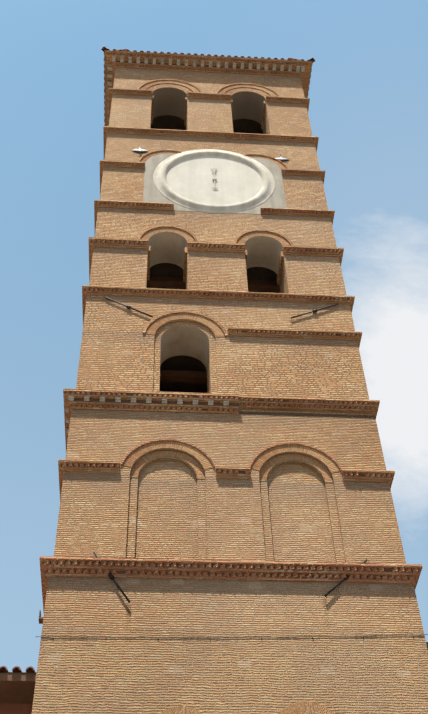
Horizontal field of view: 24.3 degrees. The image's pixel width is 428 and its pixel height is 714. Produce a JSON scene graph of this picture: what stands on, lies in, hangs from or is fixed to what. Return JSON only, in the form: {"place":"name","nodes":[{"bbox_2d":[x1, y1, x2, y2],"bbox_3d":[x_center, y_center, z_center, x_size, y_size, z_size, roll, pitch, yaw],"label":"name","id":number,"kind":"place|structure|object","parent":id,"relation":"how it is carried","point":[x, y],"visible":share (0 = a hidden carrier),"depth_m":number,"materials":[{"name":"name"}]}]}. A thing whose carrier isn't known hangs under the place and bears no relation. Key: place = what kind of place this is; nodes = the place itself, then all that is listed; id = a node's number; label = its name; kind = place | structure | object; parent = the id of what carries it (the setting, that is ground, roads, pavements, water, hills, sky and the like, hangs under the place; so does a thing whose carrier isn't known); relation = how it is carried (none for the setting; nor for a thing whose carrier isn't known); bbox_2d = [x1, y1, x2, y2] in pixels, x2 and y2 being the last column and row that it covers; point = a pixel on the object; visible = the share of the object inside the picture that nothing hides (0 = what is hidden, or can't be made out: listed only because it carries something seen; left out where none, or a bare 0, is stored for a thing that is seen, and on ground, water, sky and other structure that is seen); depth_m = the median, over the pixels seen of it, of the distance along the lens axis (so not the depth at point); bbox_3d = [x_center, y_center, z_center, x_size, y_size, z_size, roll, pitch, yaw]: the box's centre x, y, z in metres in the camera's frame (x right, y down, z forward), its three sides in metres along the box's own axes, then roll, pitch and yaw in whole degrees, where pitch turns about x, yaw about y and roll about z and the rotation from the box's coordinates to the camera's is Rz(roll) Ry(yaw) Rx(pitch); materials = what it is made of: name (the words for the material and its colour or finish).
{"place":"outdoors","nodes":[
{"label":"outdoors","id":0,"kind":"place"},
{"bbox_2d":[0,0,427,671],"label":"sky","id":1,"kind":"structure","parent":0,"point":[368,91],"materials":[{"name":"blue"}]},
{"label":"ground","id":2,"kind":"structure","parent":0,"visible":0},
{"bbox_2d":[0,610,427,713],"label":"neighbours","id":3,"kind":"structure","parent":2,"relation":"on","point":[17,689],"depth_m":22.53,"materials":[{"name":"brown brick"}]},
{"bbox_2d":[0,666,34,671],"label":"roof tiles","id":4,"kind":"object","parent":3,"relation":"on","point":[16,669],"visible":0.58,"depth_m":22.46,"materials":[{"name":"brown tile"}]},
{"bbox_2d":[32,67,427,713],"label":"tower wall","id":5,"kind":"structure","parent":2,"relation":"on","point":[286,511],"depth_m":26.73,"materials":[{"name":"brick"}]},
{"bbox_2d":[138,149,181,162],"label":"arch","id":6,"kind":"structure","parent":5,"relation":"attached to","point":[145,158],"depth_m":40.05,"materials":[{"name":"brick"}]},
{"bbox_2d":[130,451,204,478],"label":"blind arch","id":7,"kind":"structure","parent":5,"relation":"attached to","point":[144,460],"depth_m":27.35,"materials":[{"name":"brown brick"}]},
{"bbox_2d":[122,441,213,468],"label":"blind arch","id":8,"kind":"structure","parent":5,"relation":"attached to","point":[197,454],"depth_m":27.51,"materials":[{"name":"brown brick"}]},
{"bbox_2d":[141,227,194,242],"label":"arch","id":9,"kind":"structure","parent":5,"relation":"attached to","point":[182,233],"depth_m":35.78,"materials":[{"name":"brick"}]},
{"bbox_2d":[121,439,214,467],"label":"arch molding","id":10,"kind":"structure","parent":5,"relation":"attached to","point":[174,440],"depth_m":27.61,"materials":[{"name":"brown brick"}]},
{"bbox_2d":[138,225,197,241],"bbox_3d":[-1.651,-4.339,35.631,2.160,1.272,0.085,2,-49,-4],"label":"hood","id":11,"kind":"object","parent":5,"relation":"attached to","point":[170,226],"visible":0.6,"depth_m":35.88,"materials":[{"name":"brick"}]},
{"bbox_2d":[148,84,190,93],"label":"arch","id":12,"kind":"structure","parent":5,"relation":"attached to","point":[156,87],"depth_m":44.65,"materials":[{"name":"brick"}]},
{"bbox_2d":[137,79,201,92],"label":"hood","id":13,"kind":"object","parent":5,"relation":"attached to","point":[196,87],"visible":0.46,"depth_m":44.95,"materials":[{"name":"brick"}]},
{"bbox_2d":[140,80,199,92],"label":"arch","id":14,"kind":"structure","parent":5,"relation":"attached to","point":[150,84],"depth_m":44.85,"materials":[{"name":"brick"}]},
{"bbox_2d":[160,706,201,713],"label":"arch","id":15,"kind":"structure","parent":5,"relation":"attached to","point":[181,710],"depth_m":21.59,"materials":[{"name":"brick"}]},
{"bbox_2d":[145,313,224,336],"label":"arch","id":16,"kind":"structure","parent":5,"relation":"attached to","point":[155,325],"depth_m":31.95,"materials":[{"name":"brick"}]},
{"bbox_2d":[142,310,227,336],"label":"arch molding","id":17,"kind":"structure","parent":5,"relation":"attached to","point":[183,311],"depth_m":32.05,"materials":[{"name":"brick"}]},
{"bbox_2d":[132,146,288,160],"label":"floodlights","id":18,"kind":"object","parent":5,"relation":"attached to","point":[139,150],"visible":0.96,"depth_m":40.13,"materials":[{"name":"metal"}]},
{"bbox_2d":[147,276,279,382],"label":"bell beams","id":19,"kind":"structure","parent":5,"relation":"attached to","point":[186,376],"depth_m":37.31,"materials":[{"name":"brown wood"}]},
{"bbox_2d":[153,149,275,213],"bbox_3d":[0.022,-6.934,38.765,4.800,4.800,0.142,2,-49,-4],"label":"clock frame","id":20,"kind":"object","parent":5,"relation":"attached to","point":[262,196],"visible":0.96,"depth_m":38.44,"materials":[{"name":"white stone"}]},
{"bbox_2d":[143,154,287,215],"bbox_3d":[0.004,-6.745,38.631,5.420,4.190,0.048,2,-49,-4],"label":"clock surround panel","id":21,"kind":"object","parent":5,"relation":"attached to","point":[152,193],"visible":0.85,"depth_m":38.22,"materials":[{"name":"beige stone"}]},
{"bbox_2d":[167,156,261,204],"bbox_3d":[0.020,-6.911,38.785,3.730,3.730,0.001,2,-49,-4],"label":"clock face","id":22,"kind":"object","parent":21,"relation":"attached to","point":[236,181],"visible":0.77,"depth_m":38.74},
{"bbox_2d":[211,167,217,188],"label":"clock hands","id":23,"kind":"object","parent":22,"relation":"attached to","point":[214,178],"visible":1,"depth_m":38.80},
{"bbox_2d":[40,51,422,611],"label":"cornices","id":24,"kind":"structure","parent":5,"relation":"attached to","point":[188,401],"depth_m":31.62,"materials":[{"name":"brick"}]},
{"bbox_2d":[66,56,303,441],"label":"modillions","id":25,"kind":"object","parent":24,"relation":"on","point":[148,400],"visible":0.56,"depth_m":45.97,"materials":[{"name":"brick"}]},
{"bbox_2d":[101,46,314,125],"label":"roof","id":26,"kind":"structure","parent":24,"relation":"on","point":[104,49],"depth_m":46.31,"materials":[{"name":"tile"}]},
{"bbox_2d":[40,52,418,609],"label":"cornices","id":27,"kind":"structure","parent":24,"relation":"attached to","point":[222,566],"depth_m":28.82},
{"bbox_2d":[36,297,427,639],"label":"metal tie rods","id":28,"kind":"object","parent":5,"relation":"attached to","point":[111,576],"visible":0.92,"depth_m":23.85,"materials":[{"name":"black metal"}]},
{"bbox_2d":[226,88,268,99],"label":"arch","id":29,"kind":"structure","parent":5,"relation":"attached to","point":[234,91],"depth_m":44.87,"materials":[{"name":"brick"}]},
{"bbox_2d":[218,84,277,96],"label":"arch","id":30,"kind":"structure","parent":5,"relation":"attached to","point":[231,87],"depth_m":45.07,"materials":[{"name":"brick"}]},
{"bbox_2d":[216,83,279,96],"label":"hood","id":31,"kind":"object","parent":5,"relation":"attached to","point":[276,93],"visible":0.56,"depth_m":45.16,"materials":[{"name":"brick"}]},
{"bbox_2d":[237,231,289,246],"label":"arch","id":32,"kind":"structure","parent":5,"relation":"attached to","point":[243,239],"depth_m":35.99,"materials":[{"name":"brick"}]},
{"bbox_2d":[234,229,292,245],"bbox_3d":[1.765,-4.219,35.843,2.150,1.267,0.085,2,-49,-4],"label":"hood","id":33,"kind":"object","parent":5,"relation":"attached to","point":[262,230],"visible":0.65,"depth_m":36.11,"materials":[{"name":"brick"}]},
{"bbox_2d":[244,154,287,169],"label":"arch","id":34,"kind":"structure","parent":5,"relation":"attached to","point":[280,165],"depth_m":40.32,"materials":[{"name":"brick"}]},
{"bbox_2d":[251,445,339,472],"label":"blind arch","id":35,"kind":"structure","parent":5,"relation":"attached to","point":[264,456],"depth_m":27.73,"materials":[{"name":"brown brick"}]},
{"bbox_2d":[249,443,341,470],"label":"arch molding","id":36,"kind":"structure","parent":5,"relation":"attached to","point":[301,444],"depth_m":27.83,"materials":[{"name":"brown brick"}]},
{"bbox_2d":[259,454,332,482],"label":"blind arch","id":37,"kind":"structure","parent":5,"relation":"attached to","point":[271,463],"depth_m":27.57,"materials":[{"name":"brown brick"}]},
{"bbox_2d":[278,702,333,713],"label":"arch","id":38,"kind":"structure","parent":5,"relation":"attached to","point":[304,708],"depth_m":21.82,"materials":[{"name":"brick"}]}
]}

